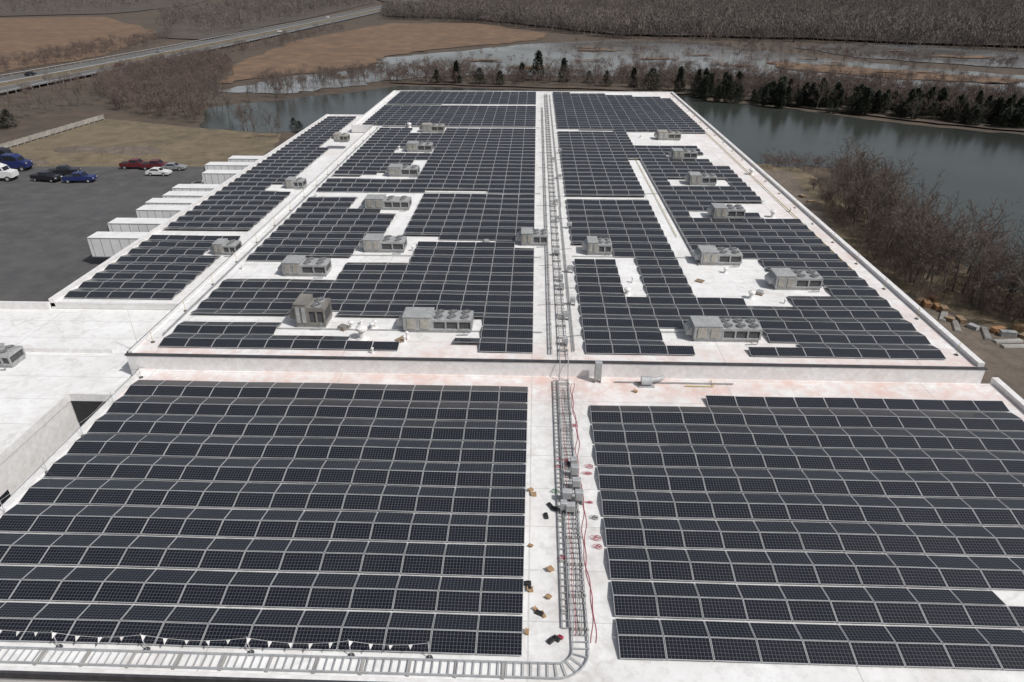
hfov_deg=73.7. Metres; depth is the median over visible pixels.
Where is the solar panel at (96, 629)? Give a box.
[64,620,119,643]
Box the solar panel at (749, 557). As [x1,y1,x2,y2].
[726,551,771,565]
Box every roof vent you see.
[348,320,354,328]
[355,324,368,340]
[624,287,630,295]
[747,290,755,299]
[748,168,754,174]
[769,210,776,217]
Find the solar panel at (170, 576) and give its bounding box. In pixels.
[145,569,196,583]
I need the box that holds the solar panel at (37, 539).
[13,534,62,545]
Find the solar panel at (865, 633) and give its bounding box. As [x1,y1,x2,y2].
[839,625,894,642]
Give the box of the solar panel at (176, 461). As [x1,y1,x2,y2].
[153,457,193,465]
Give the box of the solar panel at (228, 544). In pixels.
[207,538,252,553]
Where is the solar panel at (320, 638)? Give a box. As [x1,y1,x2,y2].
[291,626,341,650]
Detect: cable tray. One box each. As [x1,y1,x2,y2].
[0,379,589,679]
[542,107,551,353]
[544,94,568,379]
[553,380,569,628]
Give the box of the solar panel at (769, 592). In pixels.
[737,584,785,599]
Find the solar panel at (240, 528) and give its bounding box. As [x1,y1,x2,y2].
[217,520,260,537]
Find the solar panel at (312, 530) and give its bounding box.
[293,521,334,539]
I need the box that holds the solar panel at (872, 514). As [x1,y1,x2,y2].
[860,506,903,523]
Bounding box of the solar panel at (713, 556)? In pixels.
[686,549,730,563]
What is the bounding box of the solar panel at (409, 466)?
[390,462,425,470]
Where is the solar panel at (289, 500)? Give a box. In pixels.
[269,493,309,509]
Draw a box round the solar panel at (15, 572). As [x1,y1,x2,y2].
[0,565,36,579]
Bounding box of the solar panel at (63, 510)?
[40,505,86,515]
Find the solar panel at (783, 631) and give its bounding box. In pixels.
[749,622,801,641]
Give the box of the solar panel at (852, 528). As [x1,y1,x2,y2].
[830,522,875,534]
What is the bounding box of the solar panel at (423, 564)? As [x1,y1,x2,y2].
[401,555,443,575]
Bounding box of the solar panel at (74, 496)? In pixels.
[54,488,97,504]
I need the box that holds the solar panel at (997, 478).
[976,474,1021,483]
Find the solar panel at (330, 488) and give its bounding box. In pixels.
[311,484,349,495]
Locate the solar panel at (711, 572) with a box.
[690,562,734,582]
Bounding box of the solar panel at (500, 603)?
[480,592,522,614]
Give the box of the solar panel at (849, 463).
[830,456,868,471]
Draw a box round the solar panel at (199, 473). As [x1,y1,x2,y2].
[179,466,219,481]
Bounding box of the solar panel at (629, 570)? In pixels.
[609,560,651,580]
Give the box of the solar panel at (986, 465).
[966,459,1007,473]
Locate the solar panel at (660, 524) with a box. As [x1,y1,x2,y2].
[640,518,680,529]
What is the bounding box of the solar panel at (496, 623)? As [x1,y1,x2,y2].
[478,615,522,631]
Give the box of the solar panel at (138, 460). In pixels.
[121,456,160,464]
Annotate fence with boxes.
[0,114,104,147]
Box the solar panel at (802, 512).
[785,504,827,521]
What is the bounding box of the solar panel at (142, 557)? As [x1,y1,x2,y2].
[118,548,165,567]
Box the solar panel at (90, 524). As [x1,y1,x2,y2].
[65,516,111,533]
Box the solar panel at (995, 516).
[972,508,1019,525]
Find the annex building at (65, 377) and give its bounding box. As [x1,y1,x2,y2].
[0,301,170,505]
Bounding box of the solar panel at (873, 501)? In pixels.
[851,496,895,506]
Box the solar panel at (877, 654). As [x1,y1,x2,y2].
[849,642,904,667]
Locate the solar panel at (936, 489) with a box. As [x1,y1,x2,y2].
[915,482,958,497]
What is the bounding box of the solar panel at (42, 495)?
[18,488,62,503]
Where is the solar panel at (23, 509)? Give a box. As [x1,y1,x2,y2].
[3,504,51,514]
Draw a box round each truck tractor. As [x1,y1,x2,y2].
[0,147,19,160]
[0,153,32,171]
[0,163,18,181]
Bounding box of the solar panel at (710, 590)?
[695,583,741,598]
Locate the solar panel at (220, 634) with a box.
[200,624,252,648]
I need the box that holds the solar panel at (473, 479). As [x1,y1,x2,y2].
[456,472,491,486]
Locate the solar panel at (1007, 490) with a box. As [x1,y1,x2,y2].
[987,483,1023,498]
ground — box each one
[0,0,206,15]
[0,0,1023,228]
[155,0,374,39]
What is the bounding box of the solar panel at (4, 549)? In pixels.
[0,545,10,560]
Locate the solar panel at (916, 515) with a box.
[897,507,942,524]
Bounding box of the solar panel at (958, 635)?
[930,627,989,644]
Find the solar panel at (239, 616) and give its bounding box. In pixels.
[209,608,261,626]
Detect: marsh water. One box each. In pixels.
[219,40,1023,94]
[795,44,1023,67]
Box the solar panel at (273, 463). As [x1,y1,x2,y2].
[254,459,292,467]
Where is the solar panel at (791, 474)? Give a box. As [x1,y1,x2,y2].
[767,469,807,478]
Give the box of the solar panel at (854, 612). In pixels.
[830,601,882,623]
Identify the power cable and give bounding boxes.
[561,397,575,634]
[563,389,579,634]
[564,388,580,634]
[567,388,584,634]
[570,384,593,636]
[572,384,596,641]
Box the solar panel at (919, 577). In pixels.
[897,567,947,588]
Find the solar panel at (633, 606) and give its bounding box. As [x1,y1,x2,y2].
[613,595,658,617]
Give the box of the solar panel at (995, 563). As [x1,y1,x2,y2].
[967,556,1020,569]
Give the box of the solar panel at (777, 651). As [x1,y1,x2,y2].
[756,639,808,664]
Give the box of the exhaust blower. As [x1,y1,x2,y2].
[638,375,664,387]
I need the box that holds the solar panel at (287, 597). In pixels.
[263,586,310,608]
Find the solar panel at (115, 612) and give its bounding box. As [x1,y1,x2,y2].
[77,604,132,620]
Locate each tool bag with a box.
[524,580,530,585]
[535,609,543,616]
[547,636,554,644]
[551,506,559,511]
[553,634,560,642]
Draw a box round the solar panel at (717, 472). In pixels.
[699,468,736,480]
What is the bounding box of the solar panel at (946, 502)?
[924,498,970,507]
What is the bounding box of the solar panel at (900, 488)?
[879,481,921,496]
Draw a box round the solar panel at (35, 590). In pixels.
[9,580,61,601]
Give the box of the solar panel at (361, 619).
[343,611,390,627]
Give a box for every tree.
[0,91,12,114]
[0,108,17,128]
[0,114,10,128]
[5,96,21,115]
[11,99,30,118]
[16,95,32,115]
[31,90,41,108]
[33,93,48,113]
[55,83,64,104]
[61,92,74,109]
[69,82,81,106]
[71,80,87,103]
[81,81,98,104]
[93,82,102,100]
[207,77,224,104]
[211,80,222,105]
[215,83,231,113]
[220,76,234,95]
[231,102,246,128]
[233,106,248,129]
[235,97,254,127]
[243,98,254,122]
[248,77,264,101]
[249,116,259,138]
[259,105,280,137]
[265,77,287,101]
[270,115,282,136]
[275,75,284,94]
[280,74,292,97]
[282,67,295,94]
[285,69,298,94]
[289,117,299,128]
[294,120,304,132]
[296,71,310,92]
[308,75,314,95]
[310,68,321,87]
[315,66,326,89]
[317,67,330,92]
[329,63,337,84]
[414,58,430,79]
[425,59,434,80]
[430,69,441,82]
[451,60,463,83]
[470,67,487,84]
[491,70,504,84]
[517,62,527,81]
[529,50,545,80]
[543,54,559,73]
[556,65,568,82]
[557,57,570,82]
[561,58,577,85]
[584,70,594,83]
[599,70,612,86]
[628,67,637,87]
[636,68,647,91]
[637,66,664,90]
[672,66,686,91]
[685,60,697,75]
[686,82,698,94]
[692,69,701,89]
[694,75,716,96]
[699,77,708,97]
[701,86,708,100]
[708,73,716,91]
[709,83,714,96]
[713,85,722,101]
[715,74,736,94]
[720,85,724,97]
[721,71,728,89]
[723,81,732,102]
[728,87,745,103]
[732,85,746,97]
[734,71,743,90]
[742,74,750,99]
[748,92,760,104]
[754,82,774,104]
[756,86,763,98]
[760,85,770,105]
[773,80,785,107]
[775,88,786,107]
[784,85,793,105]
[788,77,793,93]
[789,89,802,106]
[796,69,813,87]
[796,85,807,103]
[797,62,809,88]
[797,94,803,107]
[802,90,807,105]
[804,81,819,105]
[808,89,820,108]
[809,75,830,107]
[817,82,829,103]
[818,77,826,88]
[819,87,829,107]
[824,91,839,107]
[825,101,833,112]
[826,135,859,179]
[831,155,852,189]
[832,85,846,103]
[832,100,838,113]
[832,137,875,201]
[832,150,887,207]
[833,146,879,215]
[834,83,846,103]
[834,164,858,207]
[835,88,844,106]
[835,157,871,205]
[838,164,894,219]
[838,172,881,223]
[838,176,880,221]
[840,92,860,111]
[841,156,875,200]
[843,104,855,114]
[845,86,859,105]
[846,147,892,213]
[851,181,876,222]
[853,86,872,114]
[853,157,898,217]
[854,163,906,233]
[855,89,879,112]
[856,173,900,214]
[858,86,866,107]
[859,185,893,240]
[861,166,904,211]
[862,154,882,183]
[865,196,899,237]
[868,92,881,112]
[868,164,912,224]
[868,212,907,257]
[869,90,883,112]
[870,76,886,90]
[874,150,920,207]
[875,92,892,113]
[880,207,916,261]
[881,167,914,220]
[881,199,918,246]
[882,183,929,256]
[884,229,913,266]
[886,194,920,235]
[886,194,934,248]
[887,218,917,258]
[888,200,917,259]
[889,90,898,107]
[889,196,952,282]
[890,103,904,117]
[893,167,946,227]
[893,202,938,263]
[894,207,950,281]
[895,185,925,222]
[898,101,909,117]
[901,222,934,276]
[903,88,916,116]
[903,192,946,247]
[905,96,927,120]
[908,100,920,118]
[910,87,922,104]
[910,205,956,263]
[915,221,964,292]
[916,97,925,116]
[917,93,924,115]
[918,203,992,291]
[918,221,974,292]
[919,190,964,245]
[920,89,933,115]
[921,101,942,119]
[921,230,952,266]
[924,86,936,111]
[926,202,981,278]
[926,211,983,274]
[932,87,946,114]
[935,90,948,115]
[939,105,948,119]
[943,198,1001,267]
[944,106,954,121]
[947,224,1017,293]
[949,77,967,96]
[951,95,965,118]
[952,214,1023,301]
[955,102,969,123]
[960,104,986,124]
[961,238,1020,310]
[963,242,1018,308]
[964,229,1005,274]
[967,108,981,126]
[967,197,1021,274]
[968,82,980,100]
[970,242,1007,285]
[972,90,986,105]
[980,228,1019,282]
[983,94,992,109]
[985,99,996,119]
[987,96,1001,122]
[987,97,1004,123]
[988,113,1006,127]
[992,216,1023,304]
[997,107,1015,127]
[998,96,1013,123]
[1000,108,1023,127]
[1000,264,1023,303]
[1002,222,1023,312]
[1006,93,1017,107]
[1008,108,1023,127]
[1013,97,1023,116]
[1014,261,1023,316]
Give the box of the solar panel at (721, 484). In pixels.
[703,477,741,492]
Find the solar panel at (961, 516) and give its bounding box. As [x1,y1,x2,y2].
[934,508,980,525]
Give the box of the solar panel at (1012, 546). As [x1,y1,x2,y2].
[996,538,1023,556]
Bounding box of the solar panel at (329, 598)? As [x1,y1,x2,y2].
[306,587,352,609]
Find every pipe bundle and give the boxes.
[938,311,947,321]
[952,319,961,332]
[980,326,991,340]
[992,339,1023,343]
[1000,344,1023,348]
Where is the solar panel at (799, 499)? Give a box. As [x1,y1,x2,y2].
[779,494,821,505]
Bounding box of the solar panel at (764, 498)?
[743,493,784,505]
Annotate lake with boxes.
[199,86,1023,290]
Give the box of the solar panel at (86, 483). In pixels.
[65,479,108,488]
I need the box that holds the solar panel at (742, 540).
[721,532,763,550]
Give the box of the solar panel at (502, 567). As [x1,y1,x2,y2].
[483,557,523,577]
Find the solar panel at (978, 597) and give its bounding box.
[950,589,1005,605]
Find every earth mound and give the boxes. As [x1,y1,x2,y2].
[28,159,49,165]
[34,156,74,162]
[54,146,100,152]
[74,153,133,161]
[93,146,161,155]
[136,155,169,160]
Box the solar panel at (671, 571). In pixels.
[650,561,692,581]
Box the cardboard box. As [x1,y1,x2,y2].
[546,565,553,571]
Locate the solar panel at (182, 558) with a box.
[158,549,205,568]
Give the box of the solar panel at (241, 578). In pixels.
[229,571,277,587]
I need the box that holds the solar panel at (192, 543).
[167,537,214,551]
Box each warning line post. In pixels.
[51,631,62,647]
[140,633,149,652]
[246,636,254,655]
[348,639,354,658]
[426,642,432,661]
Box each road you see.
[0,6,383,81]
[0,10,381,92]
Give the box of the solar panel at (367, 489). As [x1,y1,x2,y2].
[346,485,384,495]
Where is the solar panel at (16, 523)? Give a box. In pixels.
[0,515,38,532]
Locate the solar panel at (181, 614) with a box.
[165,606,218,624]
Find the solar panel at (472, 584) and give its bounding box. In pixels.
[439,576,481,591]
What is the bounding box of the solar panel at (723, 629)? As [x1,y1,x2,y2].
[704,621,755,640]
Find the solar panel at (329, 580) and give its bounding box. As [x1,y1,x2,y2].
[312,573,358,589]
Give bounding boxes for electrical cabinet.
[554,248,558,255]
[560,499,566,514]
[562,336,567,345]
[562,488,571,501]
[563,311,568,320]
[566,502,574,515]
[567,265,572,272]
[570,296,575,305]
[570,456,576,468]
[571,464,578,478]
[572,477,580,488]
[575,489,583,504]
[594,360,602,382]
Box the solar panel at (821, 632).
[794,623,847,641]
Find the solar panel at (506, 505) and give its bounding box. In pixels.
[489,498,524,514]
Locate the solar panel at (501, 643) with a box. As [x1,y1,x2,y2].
[476,631,521,656]
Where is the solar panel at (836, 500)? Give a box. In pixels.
[815,495,858,505]
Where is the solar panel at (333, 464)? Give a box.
[321,460,358,471]
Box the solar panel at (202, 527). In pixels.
[179,519,222,536]
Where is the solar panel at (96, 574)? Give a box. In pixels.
[63,567,115,581]
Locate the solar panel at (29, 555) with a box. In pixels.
[0,545,49,564]
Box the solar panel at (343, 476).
[317,469,354,483]
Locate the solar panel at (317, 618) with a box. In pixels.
[298,610,347,629]
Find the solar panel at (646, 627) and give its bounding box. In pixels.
[615,618,662,635]
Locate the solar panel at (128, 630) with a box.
[109,621,163,645]
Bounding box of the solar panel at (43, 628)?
[20,619,75,642]
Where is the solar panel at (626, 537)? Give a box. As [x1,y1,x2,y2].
[605,528,644,546]
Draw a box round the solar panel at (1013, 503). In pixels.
[998,499,1023,508]
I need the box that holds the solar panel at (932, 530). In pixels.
[906,524,954,536]
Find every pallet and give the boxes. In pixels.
[337,323,348,331]
[395,336,406,342]
[755,289,763,295]
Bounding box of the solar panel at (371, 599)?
[349,588,395,610]
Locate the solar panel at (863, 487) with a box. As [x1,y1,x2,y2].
[844,480,885,495]
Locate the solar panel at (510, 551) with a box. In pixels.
[484,545,523,557]
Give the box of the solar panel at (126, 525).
[103,517,148,534]
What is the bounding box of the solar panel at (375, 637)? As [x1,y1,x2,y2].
[337,627,386,651]
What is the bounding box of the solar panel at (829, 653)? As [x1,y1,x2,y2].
[803,640,856,665]
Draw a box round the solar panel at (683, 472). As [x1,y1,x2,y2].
[665,468,701,476]
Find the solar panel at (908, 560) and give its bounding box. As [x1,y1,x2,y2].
[886,554,937,567]
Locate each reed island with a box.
[463,59,493,60]
[511,65,550,67]
[581,48,614,50]
[642,57,678,58]
[940,55,991,57]
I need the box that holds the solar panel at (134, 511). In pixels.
[113,506,158,517]
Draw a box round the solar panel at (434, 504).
[415,496,452,513]
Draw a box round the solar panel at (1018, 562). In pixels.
[1008,557,1023,570]
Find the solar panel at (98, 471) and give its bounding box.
[77,464,118,478]
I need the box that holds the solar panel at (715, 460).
[695,454,731,467]
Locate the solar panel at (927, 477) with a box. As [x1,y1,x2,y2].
[906,473,949,481]
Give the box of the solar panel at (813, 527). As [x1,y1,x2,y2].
[792,522,836,536]
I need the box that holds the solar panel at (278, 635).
[246,625,296,649]
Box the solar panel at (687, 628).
[660,619,708,636]
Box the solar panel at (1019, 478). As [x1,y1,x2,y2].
[1011,475,1023,483]
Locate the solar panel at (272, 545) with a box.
[246,539,291,553]
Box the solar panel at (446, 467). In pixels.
[424,463,458,471]
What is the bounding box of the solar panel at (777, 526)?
[754,521,797,532]
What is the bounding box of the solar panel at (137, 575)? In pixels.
[104,568,155,582]
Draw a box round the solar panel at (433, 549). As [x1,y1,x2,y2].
[404,543,445,555]
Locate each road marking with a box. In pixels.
[3,8,378,81]
[13,6,380,75]
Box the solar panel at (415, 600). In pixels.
[393,589,437,611]
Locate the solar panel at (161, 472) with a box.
[145,465,185,480]
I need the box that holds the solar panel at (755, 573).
[731,563,776,583]
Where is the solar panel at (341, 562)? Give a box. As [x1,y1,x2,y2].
[319,553,363,572]
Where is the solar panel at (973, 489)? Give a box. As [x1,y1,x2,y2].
[951,482,995,498]
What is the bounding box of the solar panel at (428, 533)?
[408,524,448,542]
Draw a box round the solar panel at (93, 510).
[76,505,122,518]
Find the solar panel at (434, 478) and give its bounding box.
[421,471,456,486]
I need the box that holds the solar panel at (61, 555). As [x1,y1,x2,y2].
[39,546,87,565]
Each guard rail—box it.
[0,0,406,75]
[0,0,416,82]
[0,11,380,93]
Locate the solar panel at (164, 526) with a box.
[141,517,185,535]
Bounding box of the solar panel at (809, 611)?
[787,600,836,622]
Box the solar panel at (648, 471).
[631,467,666,475]
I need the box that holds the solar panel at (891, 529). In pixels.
[868,523,915,535]
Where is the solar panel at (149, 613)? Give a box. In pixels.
[121,605,175,624]
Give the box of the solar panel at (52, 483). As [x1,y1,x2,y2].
[30,478,74,488]
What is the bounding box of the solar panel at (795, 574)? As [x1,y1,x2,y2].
[772,564,819,584]
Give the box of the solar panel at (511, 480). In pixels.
[491,473,525,487]
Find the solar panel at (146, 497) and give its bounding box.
[125,490,167,506]
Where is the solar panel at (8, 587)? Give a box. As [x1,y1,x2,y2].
[0,579,20,600]
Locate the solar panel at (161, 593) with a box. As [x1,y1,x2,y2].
[135,583,185,604]
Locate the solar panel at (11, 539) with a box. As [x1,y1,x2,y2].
[0,533,25,545]
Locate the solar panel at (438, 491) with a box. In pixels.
[418,487,454,496]
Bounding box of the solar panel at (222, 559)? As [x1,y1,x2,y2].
[198,550,244,569]
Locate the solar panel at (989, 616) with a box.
[963,605,1018,627]
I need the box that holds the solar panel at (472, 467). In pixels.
[458,463,492,472]
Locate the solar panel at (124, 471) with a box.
[111,464,152,479]
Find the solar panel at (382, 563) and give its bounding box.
[360,554,403,573]
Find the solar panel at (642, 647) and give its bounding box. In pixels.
[618,635,666,660]
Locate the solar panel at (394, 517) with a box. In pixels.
[374,512,413,523]
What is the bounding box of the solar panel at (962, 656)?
[943,644,1001,669]
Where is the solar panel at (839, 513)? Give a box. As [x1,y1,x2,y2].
[822,505,865,522]
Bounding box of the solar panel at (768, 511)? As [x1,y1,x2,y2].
[748,503,789,520]
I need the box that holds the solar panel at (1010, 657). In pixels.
[991,645,1023,669]
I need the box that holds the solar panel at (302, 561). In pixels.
[279,552,323,571]
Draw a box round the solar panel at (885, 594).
[864,587,917,602]
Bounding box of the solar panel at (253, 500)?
[233,492,273,508]
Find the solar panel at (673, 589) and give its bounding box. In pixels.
[653,582,698,596]
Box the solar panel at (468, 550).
[444,544,484,556]
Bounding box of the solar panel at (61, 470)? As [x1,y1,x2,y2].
[44,463,85,478]
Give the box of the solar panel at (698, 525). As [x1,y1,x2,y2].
[678,519,719,530]
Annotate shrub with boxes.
[862,213,881,242]
[867,204,890,242]
[994,275,1010,305]
[998,263,1022,290]
[1001,264,1023,309]
[1003,288,1022,311]
[1011,302,1023,320]
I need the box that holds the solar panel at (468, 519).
[449,514,487,525]
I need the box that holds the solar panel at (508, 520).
[487,515,524,526]
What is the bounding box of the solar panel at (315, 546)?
[285,540,329,555]
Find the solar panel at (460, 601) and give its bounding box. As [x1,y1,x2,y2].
[436,590,480,613]
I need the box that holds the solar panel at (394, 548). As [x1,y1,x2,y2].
[365,541,406,554]
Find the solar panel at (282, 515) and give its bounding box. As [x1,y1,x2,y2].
[261,510,303,523]
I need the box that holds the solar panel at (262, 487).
[240,483,280,493]
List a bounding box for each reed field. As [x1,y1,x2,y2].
[0,17,155,71]
[220,23,546,82]
[766,61,1023,83]
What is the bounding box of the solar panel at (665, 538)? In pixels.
[644,529,684,548]
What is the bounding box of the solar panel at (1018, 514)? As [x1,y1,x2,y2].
[1010,509,1023,526]
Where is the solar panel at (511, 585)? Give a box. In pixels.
[481,578,523,592]
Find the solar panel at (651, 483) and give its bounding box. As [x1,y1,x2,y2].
[633,475,669,490]
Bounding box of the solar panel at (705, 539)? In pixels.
[682,531,723,549]
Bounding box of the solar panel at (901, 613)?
[874,602,927,625]
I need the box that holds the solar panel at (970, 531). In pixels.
[944,525,994,537]
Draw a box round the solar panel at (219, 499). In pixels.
[197,492,238,508]
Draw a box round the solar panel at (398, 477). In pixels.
[386,470,422,485]
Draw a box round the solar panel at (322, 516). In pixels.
[299,511,340,522]
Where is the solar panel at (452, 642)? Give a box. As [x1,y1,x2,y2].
[430,630,476,654]
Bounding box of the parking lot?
[0,167,203,307]
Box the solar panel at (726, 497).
[707,493,747,504]
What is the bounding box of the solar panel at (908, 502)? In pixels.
[888,497,933,508]
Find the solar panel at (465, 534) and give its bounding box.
[447,525,486,543]
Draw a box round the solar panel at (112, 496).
[89,489,132,505]
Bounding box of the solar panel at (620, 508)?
[602,500,639,517]
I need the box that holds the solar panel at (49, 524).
[28,515,74,533]
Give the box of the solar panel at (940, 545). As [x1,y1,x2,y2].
[917,536,964,554]
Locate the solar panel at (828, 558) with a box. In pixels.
[806,552,853,565]
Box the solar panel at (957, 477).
[941,473,985,482]
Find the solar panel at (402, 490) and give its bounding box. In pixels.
[382,486,419,495]
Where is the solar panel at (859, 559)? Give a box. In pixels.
[846,553,895,567]
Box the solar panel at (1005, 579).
[980,569,1023,589]
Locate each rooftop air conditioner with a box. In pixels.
[0,343,25,369]
[209,238,241,256]
[278,255,331,277]
[283,176,306,189]
[289,294,332,329]
[331,132,349,142]
[359,233,406,253]
[361,194,411,210]
[385,164,419,177]
[397,307,473,335]
[404,141,432,152]
[419,123,444,132]
[516,227,547,246]
[582,236,611,254]
[654,130,681,140]
[668,148,697,159]
[683,315,762,344]
[684,172,716,185]
[692,245,742,266]
[707,203,745,218]
[764,268,823,291]
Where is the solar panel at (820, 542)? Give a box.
[799,533,843,551]
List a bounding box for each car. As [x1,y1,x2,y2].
[24,71,36,75]
[145,167,171,175]
[161,162,186,170]
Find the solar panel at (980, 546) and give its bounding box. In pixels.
[956,537,1005,555]
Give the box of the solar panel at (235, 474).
[214,467,252,482]
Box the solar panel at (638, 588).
[611,581,654,595]
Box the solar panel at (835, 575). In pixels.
[814,565,861,585]
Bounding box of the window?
[0,490,10,505]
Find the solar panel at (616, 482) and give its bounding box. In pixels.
[598,475,634,490]
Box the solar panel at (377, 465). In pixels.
[356,461,391,469]
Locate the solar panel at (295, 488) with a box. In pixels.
[275,484,315,495]
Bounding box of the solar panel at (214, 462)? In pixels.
[187,458,226,466]
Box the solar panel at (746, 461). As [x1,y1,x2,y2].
[729,454,765,468]
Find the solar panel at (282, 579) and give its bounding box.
[270,572,317,588]
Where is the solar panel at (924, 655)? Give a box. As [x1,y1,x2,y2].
[896,643,953,668]
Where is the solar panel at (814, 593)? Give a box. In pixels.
[779,585,829,601]
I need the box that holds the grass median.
[0,9,380,86]
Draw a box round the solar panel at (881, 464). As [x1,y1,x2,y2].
[863,457,903,471]
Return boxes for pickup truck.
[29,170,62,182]
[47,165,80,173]
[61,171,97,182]
[119,158,148,168]
[139,159,167,169]
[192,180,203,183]
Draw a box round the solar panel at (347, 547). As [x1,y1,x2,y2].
[325,541,368,555]
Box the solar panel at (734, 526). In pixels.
[716,520,758,531]
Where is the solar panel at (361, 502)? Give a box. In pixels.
[342,494,380,511]
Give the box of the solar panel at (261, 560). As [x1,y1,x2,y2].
[239,551,284,570]
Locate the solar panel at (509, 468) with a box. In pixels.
[492,464,525,472]
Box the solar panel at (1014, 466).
[1000,459,1023,473]
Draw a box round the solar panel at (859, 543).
[838,534,883,553]
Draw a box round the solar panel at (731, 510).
[711,503,751,519]
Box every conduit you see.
[162,126,378,334]
[277,328,541,332]
[331,191,539,193]
[365,255,540,257]
[388,126,539,127]
[549,97,572,350]
[550,100,574,350]
[572,256,778,258]
[614,381,733,383]
[625,131,699,264]
[625,139,676,236]
[685,380,713,386]
[690,117,851,268]
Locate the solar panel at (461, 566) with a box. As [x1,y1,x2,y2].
[442,556,483,576]
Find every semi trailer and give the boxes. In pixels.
[87,232,147,256]
[106,218,168,231]
[136,205,188,217]
[145,198,198,204]
[161,191,209,197]
[172,184,219,190]
[202,170,241,183]
[203,162,253,170]
[228,156,262,161]
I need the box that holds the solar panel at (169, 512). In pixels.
[150,507,195,518]
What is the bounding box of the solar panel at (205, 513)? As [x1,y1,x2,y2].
[187,508,231,520]
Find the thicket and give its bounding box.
[0,22,1023,122]
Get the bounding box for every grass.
[0,119,280,166]
[757,164,1023,334]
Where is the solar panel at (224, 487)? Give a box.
[204,482,245,491]
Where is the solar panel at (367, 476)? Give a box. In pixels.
[352,469,388,484]
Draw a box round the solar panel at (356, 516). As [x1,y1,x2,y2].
[336,511,376,522]
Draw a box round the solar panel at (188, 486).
[170,481,211,490]
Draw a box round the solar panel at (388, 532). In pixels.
[370,523,410,541]
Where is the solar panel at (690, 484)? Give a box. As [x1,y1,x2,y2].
[668,476,705,492]
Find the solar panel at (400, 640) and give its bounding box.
[383,628,431,653]
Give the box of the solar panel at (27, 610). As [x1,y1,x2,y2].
[0,602,47,618]
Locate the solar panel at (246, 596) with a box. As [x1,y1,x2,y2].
[220,585,268,607]
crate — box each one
[915,297,925,304]
[922,299,931,307]
[926,294,938,300]
[933,302,940,310]
[940,304,948,311]
[945,315,954,321]
[955,315,966,323]
[967,323,980,330]
[990,325,1005,333]
[999,329,1017,337]
[1012,323,1023,330]
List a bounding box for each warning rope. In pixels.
[0,367,136,500]
[0,630,424,648]
[150,128,370,330]
[691,110,958,342]
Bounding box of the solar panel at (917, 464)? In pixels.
[897,458,938,472]
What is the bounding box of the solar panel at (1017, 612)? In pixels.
[1007,606,1023,627]
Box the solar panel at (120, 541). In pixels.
[89,535,138,547]
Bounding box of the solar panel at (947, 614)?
[919,603,972,626]
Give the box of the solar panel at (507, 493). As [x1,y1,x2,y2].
[490,488,525,497]
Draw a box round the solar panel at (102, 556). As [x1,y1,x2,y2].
[78,547,126,566]
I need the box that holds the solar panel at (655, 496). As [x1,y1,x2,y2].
[635,491,673,501]
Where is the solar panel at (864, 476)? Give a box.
[836,471,878,480]
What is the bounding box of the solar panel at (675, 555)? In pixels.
[646,548,689,561]
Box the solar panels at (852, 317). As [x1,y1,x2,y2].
[0,91,1023,631]
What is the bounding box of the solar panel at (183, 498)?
[161,490,203,507]
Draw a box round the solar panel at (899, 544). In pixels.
[877,535,924,553]
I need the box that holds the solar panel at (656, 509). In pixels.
[638,501,676,518]
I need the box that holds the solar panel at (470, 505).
[452,497,488,513]
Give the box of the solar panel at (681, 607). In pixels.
[656,596,702,619]
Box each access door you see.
[284,265,289,272]
[292,265,298,272]
[295,308,300,322]
[301,308,306,322]
[365,242,370,249]
[367,200,372,206]
[373,242,378,249]
[375,201,380,206]
[406,319,414,328]
[420,319,428,328]
[697,328,706,337]
[703,254,708,261]
[710,329,719,337]
[711,254,716,261]
[778,278,784,286]
[787,278,793,286]
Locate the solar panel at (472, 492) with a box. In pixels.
[454,487,490,497]
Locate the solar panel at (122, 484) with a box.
[99,480,143,489]
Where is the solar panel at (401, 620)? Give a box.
[388,612,434,629]
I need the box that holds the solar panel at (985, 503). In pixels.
[961,498,1008,508]
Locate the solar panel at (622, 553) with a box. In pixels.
[607,547,648,560]
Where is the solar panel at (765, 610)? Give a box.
[743,599,791,621]
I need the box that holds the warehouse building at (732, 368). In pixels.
[0,90,1023,681]
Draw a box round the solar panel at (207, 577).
[187,570,236,586]
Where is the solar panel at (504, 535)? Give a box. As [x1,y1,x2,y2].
[486,526,524,544]
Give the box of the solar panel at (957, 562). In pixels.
[927,555,978,568]
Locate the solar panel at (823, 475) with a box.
[802,470,842,479]
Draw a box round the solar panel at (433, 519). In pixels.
[412,513,450,524]
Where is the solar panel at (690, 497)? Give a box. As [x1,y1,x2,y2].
[671,492,710,502]
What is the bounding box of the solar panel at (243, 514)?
[224,509,267,520]
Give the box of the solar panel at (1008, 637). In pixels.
[976,628,1023,645]
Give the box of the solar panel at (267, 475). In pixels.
[248,468,286,482]
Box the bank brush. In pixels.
[759,148,1023,322]
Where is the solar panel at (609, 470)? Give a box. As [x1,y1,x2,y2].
[597,466,632,475]
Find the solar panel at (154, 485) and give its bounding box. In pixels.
[134,480,177,490]
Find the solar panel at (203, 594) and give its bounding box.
[178,584,227,606]
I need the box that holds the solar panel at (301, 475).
[282,468,320,483]
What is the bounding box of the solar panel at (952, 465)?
[931,458,972,473]
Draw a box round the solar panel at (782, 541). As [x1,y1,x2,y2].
[760,532,803,551]
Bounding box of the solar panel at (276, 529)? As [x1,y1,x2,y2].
[255,521,297,538]
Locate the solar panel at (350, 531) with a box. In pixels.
[331,522,372,540]
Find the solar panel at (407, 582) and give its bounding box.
[397,575,440,590]

